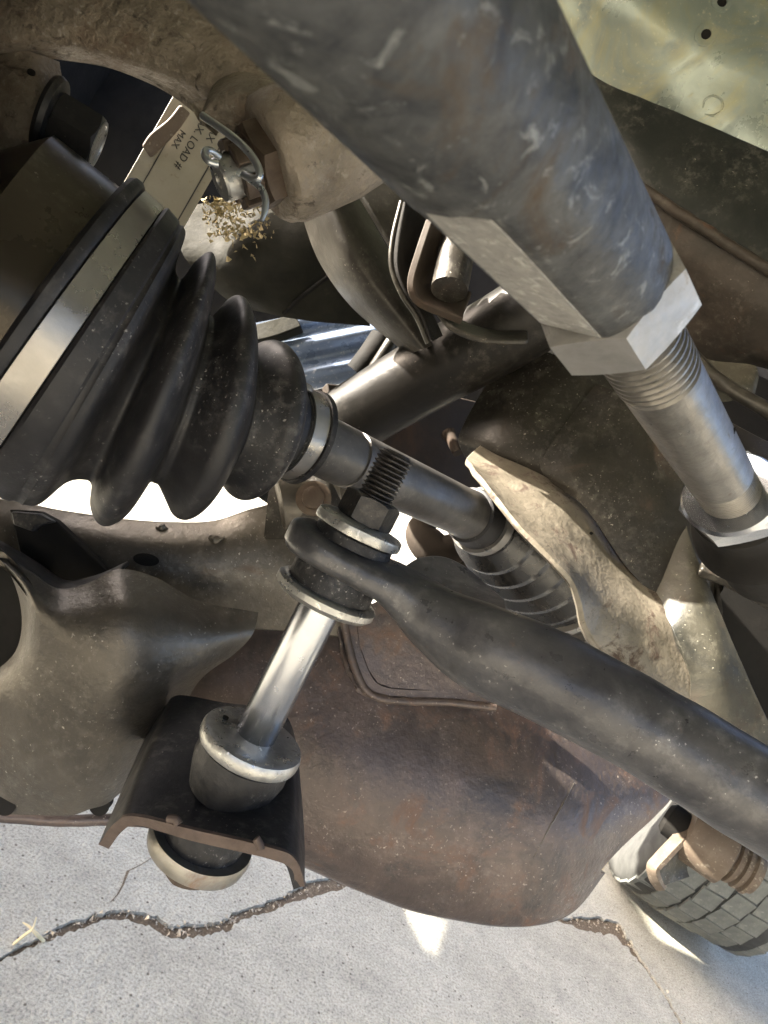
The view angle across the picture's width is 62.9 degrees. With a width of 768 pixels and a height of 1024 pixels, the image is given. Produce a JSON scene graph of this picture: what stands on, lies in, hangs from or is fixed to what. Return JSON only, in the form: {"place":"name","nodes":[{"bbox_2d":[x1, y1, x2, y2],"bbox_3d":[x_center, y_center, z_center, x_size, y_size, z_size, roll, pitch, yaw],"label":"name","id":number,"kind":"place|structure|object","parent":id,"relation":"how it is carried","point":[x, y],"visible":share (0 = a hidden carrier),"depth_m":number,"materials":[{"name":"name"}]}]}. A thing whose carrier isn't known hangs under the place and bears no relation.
{"place":"outdoors","nodes":[
{"label":"outdoors","id":0,"kind":"place"},
{"bbox_2d":[0,886,678,1023],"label":"concrete pavement","id":1,"kind":"structure","parent":0,"point":[346,955],"depth_m":0.74,"materials":[{"name":"grey concrete"}]},
{"bbox_2d":[22,922,44,942],"bbox_3d":[-0.331,0.397,0.592,0.026,0.014,0.010,27,4,0],"label":"dry grass blade","id":2,"kind":"object","parent":1,"relation":"on","point":[38,935],"visible":1,"depth_m":0.59,"materials":[{"name":"plant"}]},
{"bbox_2d":[0,879,679,1023],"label":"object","id":3,"kind":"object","parent":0,"point":[314,891],"depth_m":0.76,"materials":[{"name":"soil"}]},
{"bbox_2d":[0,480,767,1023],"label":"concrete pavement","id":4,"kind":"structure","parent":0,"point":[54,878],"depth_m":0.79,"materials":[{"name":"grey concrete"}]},
{"bbox_2d":[13,917,36,945],"bbox_3d":[-0.331,0.388,0.580,0.011,0.031,0.006,27,4,0],"label":"dry grass blade","id":5,"kind":"object","parent":4,"relation":"on","point":[19,939],"visible":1,"depth_m":0.58,"materials":[{"name":"plant"}]},
{"bbox_2d":[111,858,150,901],"bbox_3d":[-0.290,0.414,0.715,0.012,0.001,0.091,28,4,8],"label":"hairline crack","id":6,"kind":"object","parent":4,"relation":"on","point":[126,875],"visible":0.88,"depth_m":0.71,"materials":[{"name":"concrete"}]},
{"bbox_2d":[7,880,681,1015],"bbox_3d":[0.032,0.573,0.809,1.045,0.008,0.324,25,4,-21],"label":"crack grit","id":7,"kind":"object","parent":4,"relation":"on","point":[180,930],"visible":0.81,"depth_m":0.69,"materials":[{"name":"gravel"}]},
{"bbox_2d":[54,59,767,566],"bbox_3d":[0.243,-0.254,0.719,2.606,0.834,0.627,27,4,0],"label":"engine block","id":8,"kind":"structure","parent":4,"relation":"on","point":[130,109],"depth_m":0.77,"materials":[{"name":"metal"}]},
{"bbox_2d":[181,203,369,325],"bbox_3d":[-0.069,-0.181,0.420,0.157,0.099,0.054,27,4,0],"label":"gearbox casting","id":9,"kind":"object","parent":8,"relation":"on","point":[284,274],"visible":0.69,"depth_m":0.40,"materials":[{"name":"metal"}]},
{"bbox_2d":[124,97,224,226],"bbox_3d":[-0.125,-0.213,0.382,0.048,0.119,0.015,25,5,-28],"label":"warning label","id":10,"kind":"object","parent":9,"relation":"attached to","point":[170,169],"visible":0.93,"depth_m":0.38,"materials":[{"name":"beige paper"}]},
{"bbox_2d":[201,196,273,267],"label":"crumbs","id":11,"kind":"object","parent":9,"relation":"attached to","point":[229,207],"visible":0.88,"depth_m":0.39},
{"bbox_2d":[0,136,586,641],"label":"drive shaft","id":12,"kind":"object","parent":8,"relation":"attached to","point":[130,368],"visible":0.94,"depth_m":0.17,"materials":[{"name":"rubber"}]},
{"bbox_2d":[0,0,382,222],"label":"steering knuckle","id":13,"kind":"object","parent":12,"relation":"attached to","point":[190,57],"visible":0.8,"depth_m":0.18,"materials":[{"name":"metal"}]},
{"bbox_2d":[210,117,286,210],"bbox_3d":[-0.035,-0.097,0.178,0.025,0.025,0.024,27,4,0],"label":"castle nut","id":14,"kind":"object","parent":13,"relation":"attached to","point":[231,184],"visible":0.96,"depth_m":0.17,"materials":[{"name":"metal"}]},
{"bbox_2d":[199,111,268,221],"bbox_3d":[-0.038,-0.088,0.159,0.029,0.020,0.009,27,4,0],"label":"cotter pin","id":15,"kind":"object","parent":14,"relation":"in","point":[255,181],"visible":1,"depth_m":0.16,"materials":[{"name":"metal"}]},
{"bbox_2d":[186,0,767,603],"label":"tie rod","id":16,"kind":"object","parent":13,"relation":"attached to","point":[486,136],"visible":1,"depth_m":0.07,"materials":[{"name":"metal"}]},
{"bbox_2d":[256,317,377,389],"bbox_3d":[-0.051,-0.138,0.529,0.145,0.169,0.025,27,4,-3],"label":"blue panel","id":17,"kind":"object","parent":8,"relation":"attached to","point":[325,353],"visible":0.42,"depth_m":0.53,"materials":[{"name":"metal"}]},
{"bbox_2d":[347,330,396,372],"bbox_3d":[-0.017,-0.097,0.464,0.030,0.094,0.035,27,4,0],"label":"thin hose","id":18,"kind":"object","parent":8,"relation":"on","point":[375,346],"visible":0.27,"depth_m":0.46,"materials":[{"name":"metal"}]},
{"bbox_2d":[259,286,550,502],"bbox_3d":[0.016,-0.076,0.379,0.191,0.215,0.046,30,5,34],"label":"crossmember tube","id":19,"kind":"object","parent":8,"relation":"attached to","point":[391,393],"visible":0.51,"depth_m":0.35,"materials":[{"name":"grey metal"}]},
{"bbox_2d":[304,182,431,352],"bbox_3d":[-0.003,-0.148,0.344,0.111,0.088,0.035,27,4,-6],"label":"strut fork","id":20,"kind":"object","parent":19,"relation":"attached to","point":[350,247],"visible":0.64,"depth_m":0.34,"materials":[{"name":"grey metal"}]},
{"bbox_2d":[407,219,472,323],"bbox_3d":[0.034,-0.122,0.319,0.037,0.049,0.034,29,5,29],"label":"channel bracket","id":21,"kind":"object","parent":19,"relation":"attached to","point":[439,276],"visible":0.9,"depth_m":0.31,"materials":[{"name":"brown metal"}]},
{"bbox_2d":[388,200,442,343],"bbox_3d":[0.018,-0.123,0.328,0.053,0.059,0.024,26,4,-9],"label":"spring strap","id":22,"kind":"object","parent":21,"relation":"attached to","point":[408,226],"visible":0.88,"depth_m":0.32,"materials":[{"name":"metal"}]},
{"bbox_2d":[437,316,527,344],"bbox_3d":[0.051,-0.095,0.321,0.048,0.022,0.019,27,4,0],"label":"ring strap","id":23,"kind":"object","parent":19,"relation":"attached to","point":[466,330],"visible":1,"depth_m":0.32,"materials":[{"name":"metal"}]},
{"bbox_2d":[608,800,767,956],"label":"tyre","id":24,"kind":"object","parent":4,"relation":"on","point":[724,916],"visible":0.28,"depth_m":1.08,"materials":[{"name":"rubber"}]},
{"bbox_2d":[549,75,767,460],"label":"frame rail","id":25,"kind":"object","parent":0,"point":[706,185],"visible":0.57,"depth_m":0.38,"materials":[{"name":"metal"}]},
{"bbox_2d":[458,352,767,744],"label":"subframe","id":26,"kind":"object","parent":25,"relation":"attached to","point":[578,480],"visible":0.73,"depth_m":0.34,"materials":[{"name":"metal"}]},
{"bbox_2d":[0,476,669,926],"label":"control arm","id":27,"kind":"object","parent":26,"relation":"attached to","point":[428,788],"visible":0.77,"depth_m":0.30},
{"bbox_2d":[99,695,305,888],"bbox_3d":[-0.060,0.099,0.233,0.062,0.041,0.099,26,4,-12],"label":"link bracket","id":28,"kind":"object","parent":27,"relation":"attached to","point":[156,794],"visible":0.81,"depth_m":0.20,"materials":[{"name":"black metal"}]},
{"bbox_2d":[147,447,411,890],"bbox_3d":[-0.032,0.052,0.211,0.037,0.161,0.037,27,4,0],"label":"sway bar link","id":29,"kind":"object","parent":28,"relation":"attached to","point":[247,757],"visible":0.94,"depth_m":0.20,"materials":[{"name":"silver metal"}]},
{"bbox_2d":[284,517,767,859],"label":"sway bar","id":30,"kind":"object","parent":29,"relation":"attached to","point":[460,624],"visible":0.99,"depth_m":0.17,"materials":[{"name":"paint"}]},
{"bbox_2d":[646,813,691,890],"bbox_3d":[0.191,0.211,0.396,0.060,0.063,0.017,23,6,-43],"label":"hose bracket","id":31,"kind":"object","parent":26,"relation":"hanging from","point":[665,865],"visible":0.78,"depth_m":0.39,"materials":[{"name":"beige metal"}]},
{"bbox_2d":[658,805,767,893],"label":"ribbed fitting","id":32,"kind":"object","parent":31,"relation":"attached to","point":[710,853],"visible":0.86,"depth_m":0.38,"materials":[{"name":"beige metal"}]},
{"bbox_2d":[558,0,767,150],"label":"fender","id":33,"kind":"object","parent":25,"relation":"attached to","point":[704,61],"visible":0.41,"depth_m":0.46,"materials":[{"name":"metal"}]}
]}

